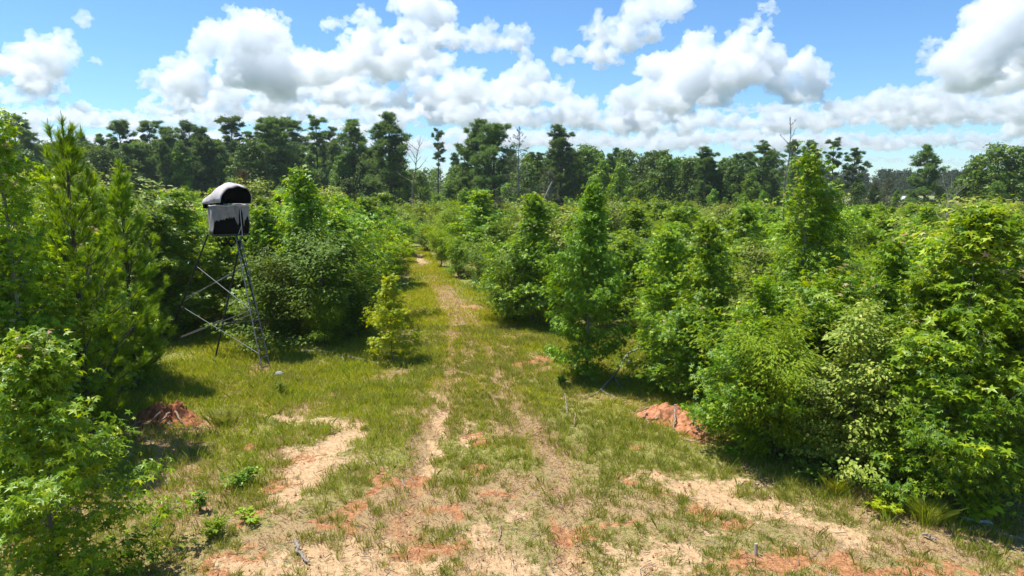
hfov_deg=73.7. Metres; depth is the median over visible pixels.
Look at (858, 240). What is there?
feathery shrub
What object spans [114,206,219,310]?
sweetgum sapling
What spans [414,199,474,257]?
feathery shrub
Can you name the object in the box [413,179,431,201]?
broadleaf tree
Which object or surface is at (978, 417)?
sweetgum bush
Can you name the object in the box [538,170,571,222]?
cedar tree
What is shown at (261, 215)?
sweetgum sapling
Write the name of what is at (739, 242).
sweetgum sapling
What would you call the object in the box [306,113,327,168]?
tall pine
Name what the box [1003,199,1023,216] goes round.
oak sapling
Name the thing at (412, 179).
broadleaf tree
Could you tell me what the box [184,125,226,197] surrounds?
bushy pine
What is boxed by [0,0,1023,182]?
sky
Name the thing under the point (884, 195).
broadleaf tree
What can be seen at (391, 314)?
sweetgum sapling
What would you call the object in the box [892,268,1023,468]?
sweetgum bush
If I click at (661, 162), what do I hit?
broadleaf tree
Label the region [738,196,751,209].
broadleaf tree
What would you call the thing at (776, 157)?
bushy pine
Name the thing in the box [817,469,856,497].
grass tussock
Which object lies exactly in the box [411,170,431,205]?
broadleaf tree
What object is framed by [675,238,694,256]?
sweetgum sapling
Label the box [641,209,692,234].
feathery shrub
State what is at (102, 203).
sweetgum bush
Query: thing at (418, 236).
leafy shrub
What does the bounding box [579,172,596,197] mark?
broadleaf tree
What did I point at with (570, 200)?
broadleaf tree
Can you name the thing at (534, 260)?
sweetgum sapling
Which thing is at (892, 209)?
sweetgum sapling
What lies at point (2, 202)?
oak sapling
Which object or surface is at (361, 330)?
sweetgum bush
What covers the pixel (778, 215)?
sweetgum sapling
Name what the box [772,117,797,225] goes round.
dead tree
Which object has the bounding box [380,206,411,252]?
sweetgum sapling
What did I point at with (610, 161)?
bushy pine
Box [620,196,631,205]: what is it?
broadleaf tree
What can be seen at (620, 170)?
broadleaf tree
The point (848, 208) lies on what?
sweetgum sapling
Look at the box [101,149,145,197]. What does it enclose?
broadleaf tree
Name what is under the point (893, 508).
bush
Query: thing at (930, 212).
sweetgum sapling
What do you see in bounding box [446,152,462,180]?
bushy pine
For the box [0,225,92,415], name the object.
sweetgum sapling
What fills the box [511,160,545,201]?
broadleaf tree
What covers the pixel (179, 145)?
bushy pine
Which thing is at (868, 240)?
sweetgum bush
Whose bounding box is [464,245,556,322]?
leafy shrub
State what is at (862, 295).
sweetgum sapling
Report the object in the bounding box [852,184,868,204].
broadleaf tree
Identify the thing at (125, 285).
sweetgum sapling
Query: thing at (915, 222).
sweetgum sapling
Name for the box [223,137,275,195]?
broadleaf tree
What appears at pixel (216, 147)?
bushy pine
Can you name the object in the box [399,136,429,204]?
dead tree
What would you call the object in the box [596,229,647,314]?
sweetgum sapling
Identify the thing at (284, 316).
leafy shrub
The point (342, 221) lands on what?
sweetgum bush
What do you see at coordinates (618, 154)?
bushy pine
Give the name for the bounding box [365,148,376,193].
bushy pine
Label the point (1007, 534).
dead branch
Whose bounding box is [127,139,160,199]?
broadleaf tree
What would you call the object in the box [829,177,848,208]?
broadleaf tree
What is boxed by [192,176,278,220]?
oak sapling
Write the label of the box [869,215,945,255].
leafy shrub
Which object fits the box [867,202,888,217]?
sweetgum sapling
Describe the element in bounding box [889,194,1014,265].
oak sapling
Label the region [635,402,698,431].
clay mound
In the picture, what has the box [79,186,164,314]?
sweetgum sapling
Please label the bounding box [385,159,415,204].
broadleaf tree
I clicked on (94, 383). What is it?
sweetgum sapling
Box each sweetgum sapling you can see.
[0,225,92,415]
[0,225,123,405]
[0,355,56,482]
[13,184,157,370]
[16,200,145,395]
[35,260,115,419]
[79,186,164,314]
[83,241,169,346]
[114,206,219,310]
[128,187,230,326]
[128,211,216,337]
[134,189,199,213]
[157,192,209,292]
[167,216,218,300]
[172,187,252,318]
[189,191,201,202]
[193,198,202,209]
[207,196,294,317]
[213,205,297,324]
[255,165,371,333]
[268,188,284,204]
[272,183,368,261]
[277,195,382,282]
[326,193,373,242]
[348,195,405,269]
[359,273,429,360]
[369,198,397,263]
[375,192,402,235]
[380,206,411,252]
[413,216,427,238]
[438,189,513,273]
[459,222,509,276]
[464,219,504,247]
[468,191,570,321]
[495,226,563,308]
[505,201,578,287]
[520,220,627,323]
[563,204,619,251]
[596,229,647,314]
[606,202,662,279]
[619,203,630,226]
[630,244,699,302]
[631,224,707,365]
[636,256,694,350]
[640,201,660,221]
[644,202,687,229]
[644,212,742,384]
[649,221,696,266]
[656,202,704,256]
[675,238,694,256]
[682,206,702,228]
[705,273,813,392]
[719,213,758,265]
[720,201,767,271]
[721,245,762,318]
[727,233,770,269]
[744,245,800,290]
[747,202,768,224]
[750,218,773,261]
[757,203,770,224]
[759,223,773,259]
[761,205,803,233]
[761,214,806,261]
[763,207,777,226]
[766,220,801,266]
[771,202,842,234]
[803,237,926,423]
[810,240,864,367]
[817,223,861,258]
[833,264,988,500]
[839,204,877,225]
[840,206,858,217]
[840,249,863,330]
[843,240,860,255]
[846,200,1023,504]
[855,276,904,393]
[858,236,917,295]
[859,210,911,255]
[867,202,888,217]
[874,230,926,262]
[886,206,899,215]
[895,202,920,219]
[901,217,922,231]
[913,205,947,234]
[932,221,950,240]
[936,235,1023,475]
[942,205,961,220]
[1005,209,1023,225]
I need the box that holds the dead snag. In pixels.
[542,182,552,200]
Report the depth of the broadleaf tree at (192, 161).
119.78 m
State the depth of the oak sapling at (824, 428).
13.98 m
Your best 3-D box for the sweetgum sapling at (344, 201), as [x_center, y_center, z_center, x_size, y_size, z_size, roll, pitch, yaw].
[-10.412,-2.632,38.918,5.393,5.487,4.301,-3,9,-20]
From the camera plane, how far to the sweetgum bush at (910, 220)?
43.78 m
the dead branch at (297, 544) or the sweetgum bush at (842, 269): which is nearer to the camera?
the dead branch at (297, 544)
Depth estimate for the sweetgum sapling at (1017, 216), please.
34.20 m
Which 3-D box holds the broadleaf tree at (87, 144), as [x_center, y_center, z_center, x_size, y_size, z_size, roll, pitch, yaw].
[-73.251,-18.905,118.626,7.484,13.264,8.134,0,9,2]
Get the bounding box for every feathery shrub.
[187,190,232,212]
[288,286,352,345]
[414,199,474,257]
[485,197,529,253]
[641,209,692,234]
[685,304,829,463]
[845,246,881,303]
[846,224,872,255]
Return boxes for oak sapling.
[0,166,131,292]
[18,160,181,314]
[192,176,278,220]
[318,185,357,214]
[484,196,526,222]
[490,214,525,257]
[518,204,611,305]
[604,197,629,249]
[692,201,726,221]
[695,201,738,231]
[722,238,832,322]
[761,356,878,467]
[773,297,944,487]
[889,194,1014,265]
[906,209,947,221]
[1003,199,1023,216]
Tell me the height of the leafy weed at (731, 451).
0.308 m
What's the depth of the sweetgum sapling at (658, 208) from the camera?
42.87 m
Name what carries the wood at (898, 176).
on the ground at (306, 461)
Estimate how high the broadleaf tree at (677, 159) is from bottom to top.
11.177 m
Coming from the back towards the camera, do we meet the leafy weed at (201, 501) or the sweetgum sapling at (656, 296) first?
the sweetgum sapling at (656, 296)
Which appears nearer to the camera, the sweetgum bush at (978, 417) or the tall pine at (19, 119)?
the sweetgum bush at (978, 417)
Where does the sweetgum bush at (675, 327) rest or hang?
on the ground at (306, 461)
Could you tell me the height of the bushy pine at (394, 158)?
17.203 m
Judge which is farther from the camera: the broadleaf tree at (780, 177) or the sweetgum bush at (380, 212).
the broadleaf tree at (780, 177)
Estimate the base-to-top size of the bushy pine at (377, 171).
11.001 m
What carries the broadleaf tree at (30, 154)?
on the ground at (306, 461)
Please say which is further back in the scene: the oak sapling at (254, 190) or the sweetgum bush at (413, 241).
the sweetgum bush at (413, 241)
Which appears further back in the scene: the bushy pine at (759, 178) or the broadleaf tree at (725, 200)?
the bushy pine at (759, 178)
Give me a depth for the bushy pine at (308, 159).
122.96 m
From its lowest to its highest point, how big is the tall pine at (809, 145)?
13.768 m
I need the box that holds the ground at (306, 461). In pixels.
[0,183,1023,575]
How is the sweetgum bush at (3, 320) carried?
on the ground at (306, 461)
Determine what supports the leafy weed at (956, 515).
on the ground at (306, 461)
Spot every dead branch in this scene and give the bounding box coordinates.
[294,539,309,562]
[921,532,936,539]
[984,524,1023,539]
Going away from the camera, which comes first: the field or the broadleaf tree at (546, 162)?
the broadleaf tree at (546, 162)
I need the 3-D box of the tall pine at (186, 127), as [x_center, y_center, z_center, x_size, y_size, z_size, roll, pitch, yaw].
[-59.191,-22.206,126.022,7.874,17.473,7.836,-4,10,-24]
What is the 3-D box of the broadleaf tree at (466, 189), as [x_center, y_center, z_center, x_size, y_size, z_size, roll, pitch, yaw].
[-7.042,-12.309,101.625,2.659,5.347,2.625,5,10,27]
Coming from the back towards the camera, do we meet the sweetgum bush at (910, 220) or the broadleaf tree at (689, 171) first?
the broadleaf tree at (689, 171)
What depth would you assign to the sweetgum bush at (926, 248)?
14.93 m
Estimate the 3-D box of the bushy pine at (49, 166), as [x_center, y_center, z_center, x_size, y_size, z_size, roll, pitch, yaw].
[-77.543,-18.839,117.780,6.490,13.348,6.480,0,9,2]
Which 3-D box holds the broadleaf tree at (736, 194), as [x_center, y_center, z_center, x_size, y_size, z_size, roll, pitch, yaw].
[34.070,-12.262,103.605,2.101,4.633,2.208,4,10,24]
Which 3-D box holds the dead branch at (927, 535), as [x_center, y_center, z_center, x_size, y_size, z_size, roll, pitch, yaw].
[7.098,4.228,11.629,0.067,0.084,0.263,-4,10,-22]
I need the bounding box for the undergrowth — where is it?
[0,276,1023,530]
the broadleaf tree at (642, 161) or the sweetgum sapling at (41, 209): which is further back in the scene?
the broadleaf tree at (642, 161)
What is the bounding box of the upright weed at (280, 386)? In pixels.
[274,379,286,392]
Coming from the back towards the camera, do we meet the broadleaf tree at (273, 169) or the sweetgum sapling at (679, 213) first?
the broadleaf tree at (273, 169)
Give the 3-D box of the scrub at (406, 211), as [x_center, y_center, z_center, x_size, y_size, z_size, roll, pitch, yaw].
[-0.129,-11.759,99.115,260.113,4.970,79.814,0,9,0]
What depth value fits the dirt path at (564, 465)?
12.88 m
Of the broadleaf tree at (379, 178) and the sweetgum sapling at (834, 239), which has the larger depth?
the broadleaf tree at (379, 178)
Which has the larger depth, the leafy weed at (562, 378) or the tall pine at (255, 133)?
the tall pine at (255, 133)
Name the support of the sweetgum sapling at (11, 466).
on the ground at (306, 461)
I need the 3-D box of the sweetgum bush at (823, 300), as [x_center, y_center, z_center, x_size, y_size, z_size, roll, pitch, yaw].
[7.587,1.237,17.765,6.099,4.379,5.379,-6,11,-35]
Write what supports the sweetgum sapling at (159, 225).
on the ground at (306, 461)
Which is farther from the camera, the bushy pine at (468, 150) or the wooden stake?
the bushy pine at (468, 150)
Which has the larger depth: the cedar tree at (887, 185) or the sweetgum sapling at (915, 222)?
the cedar tree at (887, 185)
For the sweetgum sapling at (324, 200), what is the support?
on the ground at (306, 461)
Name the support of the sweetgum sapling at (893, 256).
on the ground at (306, 461)
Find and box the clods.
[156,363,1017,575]
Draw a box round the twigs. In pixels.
[19,318,1023,575]
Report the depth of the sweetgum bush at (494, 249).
34.28 m
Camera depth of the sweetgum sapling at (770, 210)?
57.13 m
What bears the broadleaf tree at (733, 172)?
on the ground at (306, 461)
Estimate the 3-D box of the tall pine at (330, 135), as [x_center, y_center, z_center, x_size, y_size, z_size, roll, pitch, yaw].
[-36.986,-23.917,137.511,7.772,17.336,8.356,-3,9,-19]
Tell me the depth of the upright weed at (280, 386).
19.36 m
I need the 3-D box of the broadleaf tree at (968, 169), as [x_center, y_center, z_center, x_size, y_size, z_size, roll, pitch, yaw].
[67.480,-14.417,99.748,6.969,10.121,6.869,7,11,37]
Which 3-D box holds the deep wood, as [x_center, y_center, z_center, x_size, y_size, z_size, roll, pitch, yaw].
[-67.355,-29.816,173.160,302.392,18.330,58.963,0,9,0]
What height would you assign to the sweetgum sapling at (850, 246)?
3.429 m
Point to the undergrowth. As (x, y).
(1012, 514)
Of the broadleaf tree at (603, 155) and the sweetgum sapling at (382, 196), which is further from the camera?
the broadleaf tree at (603, 155)
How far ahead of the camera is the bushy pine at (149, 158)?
121.36 m
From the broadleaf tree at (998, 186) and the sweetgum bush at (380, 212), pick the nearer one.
the sweetgum bush at (380, 212)
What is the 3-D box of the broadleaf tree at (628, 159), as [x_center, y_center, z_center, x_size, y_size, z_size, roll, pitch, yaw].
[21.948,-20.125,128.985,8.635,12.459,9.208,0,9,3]
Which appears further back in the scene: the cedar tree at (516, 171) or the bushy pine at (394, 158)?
the bushy pine at (394, 158)
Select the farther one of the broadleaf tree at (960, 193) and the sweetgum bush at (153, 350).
the broadleaf tree at (960, 193)
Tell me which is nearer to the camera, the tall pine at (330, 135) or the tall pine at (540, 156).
the tall pine at (540, 156)
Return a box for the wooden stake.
[754,543,757,555]
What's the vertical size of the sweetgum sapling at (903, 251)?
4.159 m
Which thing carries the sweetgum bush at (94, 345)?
on the ground at (306, 461)
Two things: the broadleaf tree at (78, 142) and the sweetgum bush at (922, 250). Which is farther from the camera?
the broadleaf tree at (78, 142)
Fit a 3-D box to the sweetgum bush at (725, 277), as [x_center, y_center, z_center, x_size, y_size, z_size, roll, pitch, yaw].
[7.096,0.207,24.752,4.684,4.168,4.495,0,9,-2]
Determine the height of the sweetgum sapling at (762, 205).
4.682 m
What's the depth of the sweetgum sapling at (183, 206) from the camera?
27.84 m
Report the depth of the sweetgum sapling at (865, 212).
44.43 m
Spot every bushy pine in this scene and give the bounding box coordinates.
[12,129,44,194]
[44,142,72,187]
[75,132,90,145]
[76,145,96,168]
[113,143,157,203]
[118,142,138,200]
[140,157,161,193]
[147,126,193,199]
[148,141,176,198]
[171,140,200,190]
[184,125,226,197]
[201,138,234,197]
[240,115,312,198]
[299,153,318,187]
[325,140,340,187]
[334,118,373,195]
[357,109,420,205]
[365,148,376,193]
[369,157,385,193]
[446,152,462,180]
[452,118,502,198]
[455,171,470,199]
[468,122,528,204]
[490,160,507,200]
[542,123,582,205]
[601,153,619,200]
[612,147,628,189]
[615,152,626,170]
[688,145,726,209]
[740,151,756,173]
[748,166,767,197]
[761,151,784,193]
[861,186,879,207]
[899,143,950,205]
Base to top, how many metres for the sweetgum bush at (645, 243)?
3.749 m
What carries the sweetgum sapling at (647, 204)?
on the ground at (306, 461)
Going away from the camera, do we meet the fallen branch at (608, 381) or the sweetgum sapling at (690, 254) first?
the fallen branch at (608, 381)
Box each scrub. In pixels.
[136,194,1015,243]
[391,196,971,225]
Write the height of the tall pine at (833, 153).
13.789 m
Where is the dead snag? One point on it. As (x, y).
(547, 191)
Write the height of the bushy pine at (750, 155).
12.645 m
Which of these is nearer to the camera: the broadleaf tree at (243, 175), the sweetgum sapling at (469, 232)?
the sweetgum sapling at (469, 232)
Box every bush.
[0,302,100,461]
[0,325,197,575]
[23,197,139,221]
[72,324,113,413]
[98,311,169,386]
[195,201,289,310]
[229,201,415,316]
[334,271,383,336]
[347,201,396,269]
[391,216,431,255]
[398,227,418,245]
[441,235,471,277]
[476,237,508,302]
[606,258,749,326]
[608,233,687,307]
[612,298,745,401]
[634,236,754,351]
[679,305,815,450]
[690,255,904,416]
[782,250,870,347]
[792,457,836,481]
[839,209,892,259]
[843,210,899,230]
[848,219,1009,340]
[865,495,907,515]
[875,325,1023,516]
[889,213,918,226]
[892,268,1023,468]
[925,238,1023,433]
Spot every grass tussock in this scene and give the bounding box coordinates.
[130,440,160,456]
[198,405,244,427]
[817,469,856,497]
[890,491,971,526]
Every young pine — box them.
[5,110,161,435]
[84,156,178,385]
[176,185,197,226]
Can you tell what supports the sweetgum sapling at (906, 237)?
on the ground at (306, 461)
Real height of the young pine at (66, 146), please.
7.646 m
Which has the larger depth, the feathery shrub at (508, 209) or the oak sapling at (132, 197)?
the feathery shrub at (508, 209)
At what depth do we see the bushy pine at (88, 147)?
115.68 m
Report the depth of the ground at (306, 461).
12.45 m
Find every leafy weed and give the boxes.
[187,488,208,511]
[197,508,230,536]
[219,464,262,486]
[221,330,234,339]
[234,505,259,524]
[557,374,567,384]
[724,443,741,457]
[941,509,959,519]
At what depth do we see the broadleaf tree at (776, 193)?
110.89 m
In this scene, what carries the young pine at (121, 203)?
on the ground at (306, 461)
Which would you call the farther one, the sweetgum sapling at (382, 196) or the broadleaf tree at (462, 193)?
the broadleaf tree at (462, 193)
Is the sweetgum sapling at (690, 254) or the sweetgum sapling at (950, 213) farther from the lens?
the sweetgum sapling at (950, 213)
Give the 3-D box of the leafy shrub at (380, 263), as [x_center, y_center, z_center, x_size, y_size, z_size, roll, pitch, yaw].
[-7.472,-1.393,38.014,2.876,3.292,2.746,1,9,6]
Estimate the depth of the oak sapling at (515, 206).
52.91 m
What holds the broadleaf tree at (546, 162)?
on the ground at (306, 461)
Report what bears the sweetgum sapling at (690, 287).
on the ground at (306, 461)
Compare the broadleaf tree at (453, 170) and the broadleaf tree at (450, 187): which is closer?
the broadleaf tree at (450, 187)
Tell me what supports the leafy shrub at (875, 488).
on the ground at (306, 461)
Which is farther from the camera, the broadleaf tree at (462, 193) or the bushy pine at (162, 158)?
the bushy pine at (162, 158)
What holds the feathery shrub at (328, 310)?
on the ground at (306, 461)
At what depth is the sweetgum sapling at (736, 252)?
26.84 m
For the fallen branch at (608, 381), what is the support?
on the ground at (306, 461)
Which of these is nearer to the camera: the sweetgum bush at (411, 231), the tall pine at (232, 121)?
the sweetgum bush at (411, 231)
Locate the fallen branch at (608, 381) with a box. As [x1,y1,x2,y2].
[586,345,645,398]
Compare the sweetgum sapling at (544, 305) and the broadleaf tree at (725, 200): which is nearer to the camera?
the sweetgum sapling at (544, 305)
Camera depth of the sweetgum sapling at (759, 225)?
36.19 m
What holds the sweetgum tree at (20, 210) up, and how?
on the ground at (306, 461)
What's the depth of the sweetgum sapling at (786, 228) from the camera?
31.01 m
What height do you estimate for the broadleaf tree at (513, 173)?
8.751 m
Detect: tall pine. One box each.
[0,112,42,175]
[10,129,46,182]
[92,133,118,155]
[98,119,140,153]
[128,120,164,158]
[173,119,202,186]
[214,113,245,161]
[242,131,263,152]
[278,116,313,164]
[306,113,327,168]
[314,126,343,174]
[430,127,446,192]
[529,152,551,186]
[732,153,747,189]
[743,140,781,192]
[771,139,806,185]
[802,139,825,180]
[822,137,843,188]
[841,147,872,204]
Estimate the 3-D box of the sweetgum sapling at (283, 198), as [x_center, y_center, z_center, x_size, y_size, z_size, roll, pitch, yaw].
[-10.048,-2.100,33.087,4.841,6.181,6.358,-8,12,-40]
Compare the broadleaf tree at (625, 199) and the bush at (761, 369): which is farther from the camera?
the broadleaf tree at (625, 199)
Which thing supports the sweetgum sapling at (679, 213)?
on the ground at (306, 461)
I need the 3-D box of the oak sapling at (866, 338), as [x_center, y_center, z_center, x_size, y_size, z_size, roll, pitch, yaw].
[7.209,2.044,13.921,3.529,3.868,3.472,1,9,4]
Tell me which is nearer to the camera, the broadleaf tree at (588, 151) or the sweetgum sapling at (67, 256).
the sweetgum sapling at (67, 256)
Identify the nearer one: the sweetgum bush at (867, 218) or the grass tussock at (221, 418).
the grass tussock at (221, 418)
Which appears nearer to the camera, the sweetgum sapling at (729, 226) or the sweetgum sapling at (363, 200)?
the sweetgum sapling at (729, 226)
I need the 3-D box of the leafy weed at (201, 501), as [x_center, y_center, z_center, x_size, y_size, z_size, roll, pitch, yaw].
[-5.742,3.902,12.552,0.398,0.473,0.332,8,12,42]
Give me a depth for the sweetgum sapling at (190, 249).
32.22 m
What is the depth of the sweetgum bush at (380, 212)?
45.25 m
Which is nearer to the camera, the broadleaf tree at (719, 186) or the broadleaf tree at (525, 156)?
the broadleaf tree at (719, 186)
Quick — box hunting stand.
[167,182,270,370]
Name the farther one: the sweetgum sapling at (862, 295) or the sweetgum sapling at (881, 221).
the sweetgum sapling at (881, 221)
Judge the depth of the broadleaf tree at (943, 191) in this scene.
116.65 m
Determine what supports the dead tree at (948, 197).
on the ground at (306, 461)
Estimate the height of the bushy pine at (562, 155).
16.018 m
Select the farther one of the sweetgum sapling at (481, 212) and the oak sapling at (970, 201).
the sweetgum sapling at (481, 212)
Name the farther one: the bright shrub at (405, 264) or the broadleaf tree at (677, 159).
the broadleaf tree at (677, 159)
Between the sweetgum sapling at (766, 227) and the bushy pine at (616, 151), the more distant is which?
the bushy pine at (616, 151)
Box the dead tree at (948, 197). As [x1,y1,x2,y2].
[914,176,966,220]
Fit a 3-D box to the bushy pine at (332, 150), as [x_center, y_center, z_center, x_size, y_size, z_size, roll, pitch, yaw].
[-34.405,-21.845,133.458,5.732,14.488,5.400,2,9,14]
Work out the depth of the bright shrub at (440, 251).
48.46 m
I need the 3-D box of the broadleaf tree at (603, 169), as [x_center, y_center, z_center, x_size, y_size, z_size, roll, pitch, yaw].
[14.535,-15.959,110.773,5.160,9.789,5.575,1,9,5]
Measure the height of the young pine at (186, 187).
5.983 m
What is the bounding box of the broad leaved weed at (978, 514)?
[952,492,1005,523]
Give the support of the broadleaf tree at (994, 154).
on the ground at (306, 461)
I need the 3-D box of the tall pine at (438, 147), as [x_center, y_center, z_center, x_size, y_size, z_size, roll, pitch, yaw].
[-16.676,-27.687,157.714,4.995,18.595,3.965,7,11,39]
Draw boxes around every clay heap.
[244,443,255,450]
[675,420,711,436]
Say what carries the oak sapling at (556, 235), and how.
on the ground at (306, 461)
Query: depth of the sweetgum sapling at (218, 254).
29.67 m
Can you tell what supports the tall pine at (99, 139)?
on the ground at (306, 461)
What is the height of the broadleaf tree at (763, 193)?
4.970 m
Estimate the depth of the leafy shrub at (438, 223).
61.03 m
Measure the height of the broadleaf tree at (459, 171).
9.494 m
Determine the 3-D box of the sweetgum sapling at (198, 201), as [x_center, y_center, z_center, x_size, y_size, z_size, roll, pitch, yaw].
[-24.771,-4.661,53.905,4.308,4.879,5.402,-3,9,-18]
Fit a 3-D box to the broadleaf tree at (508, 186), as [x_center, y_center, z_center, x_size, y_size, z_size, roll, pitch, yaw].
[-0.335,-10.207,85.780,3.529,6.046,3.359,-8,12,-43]
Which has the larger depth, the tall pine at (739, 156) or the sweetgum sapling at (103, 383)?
the tall pine at (739, 156)
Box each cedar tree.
[492,126,539,210]
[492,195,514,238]
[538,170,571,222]
[862,179,890,210]
[879,176,902,209]
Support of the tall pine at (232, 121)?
on the ground at (306, 461)
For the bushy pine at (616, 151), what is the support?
on the ground at (306, 461)
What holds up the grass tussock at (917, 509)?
on the ground at (306, 461)
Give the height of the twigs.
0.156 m
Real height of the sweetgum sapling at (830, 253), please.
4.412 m
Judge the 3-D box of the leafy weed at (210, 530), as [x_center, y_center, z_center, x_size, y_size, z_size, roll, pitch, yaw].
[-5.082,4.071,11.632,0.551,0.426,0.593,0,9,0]
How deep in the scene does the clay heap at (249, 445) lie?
15.52 m
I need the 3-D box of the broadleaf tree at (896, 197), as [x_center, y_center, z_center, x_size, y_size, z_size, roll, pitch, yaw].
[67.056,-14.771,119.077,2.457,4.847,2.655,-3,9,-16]
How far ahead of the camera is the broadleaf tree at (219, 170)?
115.66 m
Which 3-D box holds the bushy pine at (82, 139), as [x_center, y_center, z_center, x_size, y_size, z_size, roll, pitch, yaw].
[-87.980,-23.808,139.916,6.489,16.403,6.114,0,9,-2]
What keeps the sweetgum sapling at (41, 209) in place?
on the ground at (306, 461)
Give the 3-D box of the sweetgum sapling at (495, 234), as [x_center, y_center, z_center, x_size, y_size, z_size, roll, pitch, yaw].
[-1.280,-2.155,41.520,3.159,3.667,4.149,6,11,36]
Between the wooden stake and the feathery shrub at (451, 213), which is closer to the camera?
the wooden stake
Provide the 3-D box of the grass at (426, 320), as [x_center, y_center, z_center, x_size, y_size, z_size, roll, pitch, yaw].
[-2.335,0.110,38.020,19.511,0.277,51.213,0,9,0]
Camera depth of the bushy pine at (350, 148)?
116.77 m
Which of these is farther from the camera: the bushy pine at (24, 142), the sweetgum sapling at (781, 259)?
the bushy pine at (24, 142)
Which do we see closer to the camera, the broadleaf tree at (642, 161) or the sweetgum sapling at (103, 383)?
the sweetgum sapling at (103, 383)
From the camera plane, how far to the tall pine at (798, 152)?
122.25 m
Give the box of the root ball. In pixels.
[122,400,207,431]
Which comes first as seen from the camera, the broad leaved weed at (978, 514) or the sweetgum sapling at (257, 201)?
the broad leaved weed at (978, 514)
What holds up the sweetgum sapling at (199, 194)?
on the ground at (306, 461)
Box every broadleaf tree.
[0,149,45,197]
[67,139,85,182]
[70,141,99,187]
[79,145,134,199]
[93,155,111,185]
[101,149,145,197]
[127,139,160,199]
[167,151,199,196]
[191,156,212,195]
[202,153,237,196]
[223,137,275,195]
[232,168,257,194]
[255,138,301,190]
[258,150,294,201]
[299,164,323,191]
[314,168,329,191]
[329,155,359,200]
[340,178,356,200]
[349,152,373,200]
[369,174,385,195]
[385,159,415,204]
[398,171,420,208]
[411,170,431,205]
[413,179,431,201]
[428,192,442,216]
[438,164,458,197]
[439,173,458,206]
[440,182,456,206]
[445,163,469,203]
[452,190,470,211]
[457,187,471,202]
[462,183,472,201]
[496,183,515,205]
[510,169,528,200]
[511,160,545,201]
[519,153,543,199]
[529,157,558,201]
[554,150,588,201]
[566,198,573,206]
[571,143,602,196]
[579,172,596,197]
[588,159,617,201]
[592,149,605,159]
[605,162,633,204]
[609,148,645,198]
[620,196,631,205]
[625,155,653,198]
[631,149,669,198]
[631,182,650,203]
[644,155,683,202]
[649,159,686,204]
[658,149,673,161]
[670,156,708,206]
[670,157,685,175]
[671,198,677,206]
[699,170,730,202]
[706,189,719,209]
[713,159,728,180]
[716,164,743,208]
[717,156,749,205]
[722,197,729,208]
[730,192,739,207]
[735,193,746,207]
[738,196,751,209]
[739,171,761,203]
[747,186,760,202]
[758,190,768,206]
[766,181,784,206]
[767,174,784,200]
[771,157,815,208]
[798,161,832,202]
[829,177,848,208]
[844,182,864,206]
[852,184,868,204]
[876,187,892,206]
[887,190,901,211]
[934,185,947,205]
[941,178,976,205]
[946,155,992,208]
[957,142,1023,204]
[967,145,1023,206]
[985,180,1007,203]
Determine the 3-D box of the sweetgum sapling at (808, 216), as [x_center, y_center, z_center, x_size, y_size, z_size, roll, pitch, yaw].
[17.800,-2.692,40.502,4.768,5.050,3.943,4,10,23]
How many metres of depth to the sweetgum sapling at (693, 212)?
47.58 m
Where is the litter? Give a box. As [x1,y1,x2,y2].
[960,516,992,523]
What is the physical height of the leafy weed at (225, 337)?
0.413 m
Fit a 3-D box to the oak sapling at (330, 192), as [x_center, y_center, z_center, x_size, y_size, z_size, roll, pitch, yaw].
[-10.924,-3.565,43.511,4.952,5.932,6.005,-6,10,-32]
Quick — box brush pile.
[301,346,331,353]
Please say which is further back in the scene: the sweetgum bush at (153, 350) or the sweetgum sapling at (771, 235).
the sweetgum sapling at (771, 235)
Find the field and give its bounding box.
[830,196,1023,205]
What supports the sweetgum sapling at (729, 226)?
on the ground at (306, 461)
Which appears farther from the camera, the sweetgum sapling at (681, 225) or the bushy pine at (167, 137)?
the bushy pine at (167, 137)
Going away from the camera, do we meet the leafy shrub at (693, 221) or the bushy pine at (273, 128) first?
the leafy shrub at (693, 221)
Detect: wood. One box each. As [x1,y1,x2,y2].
[38,138,828,202]
[426,167,1023,194]
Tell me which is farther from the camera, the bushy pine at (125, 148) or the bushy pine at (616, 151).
the bushy pine at (616, 151)
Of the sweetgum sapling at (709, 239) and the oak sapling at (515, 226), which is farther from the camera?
the oak sapling at (515, 226)
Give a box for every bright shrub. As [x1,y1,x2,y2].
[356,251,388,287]
[373,229,415,283]
[425,221,450,266]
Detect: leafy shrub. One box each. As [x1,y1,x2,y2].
[200,220,419,355]
[217,244,343,338]
[366,234,403,288]
[412,204,465,248]
[414,222,436,249]
[459,243,488,288]
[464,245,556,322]
[641,226,661,260]
[648,216,700,235]
[846,398,937,500]
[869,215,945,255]
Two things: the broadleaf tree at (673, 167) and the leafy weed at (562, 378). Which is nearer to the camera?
the leafy weed at (562, 378)
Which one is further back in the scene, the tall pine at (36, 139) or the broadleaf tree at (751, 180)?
the tall pine at (36, 139)
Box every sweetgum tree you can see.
[0,106,132,436]
[529,175,645,380]
[753,140,866,371]
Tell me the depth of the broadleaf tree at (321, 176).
125.16 m
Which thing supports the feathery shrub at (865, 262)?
on the ground at (306, 461)
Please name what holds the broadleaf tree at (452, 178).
on the ground at (306, 461)

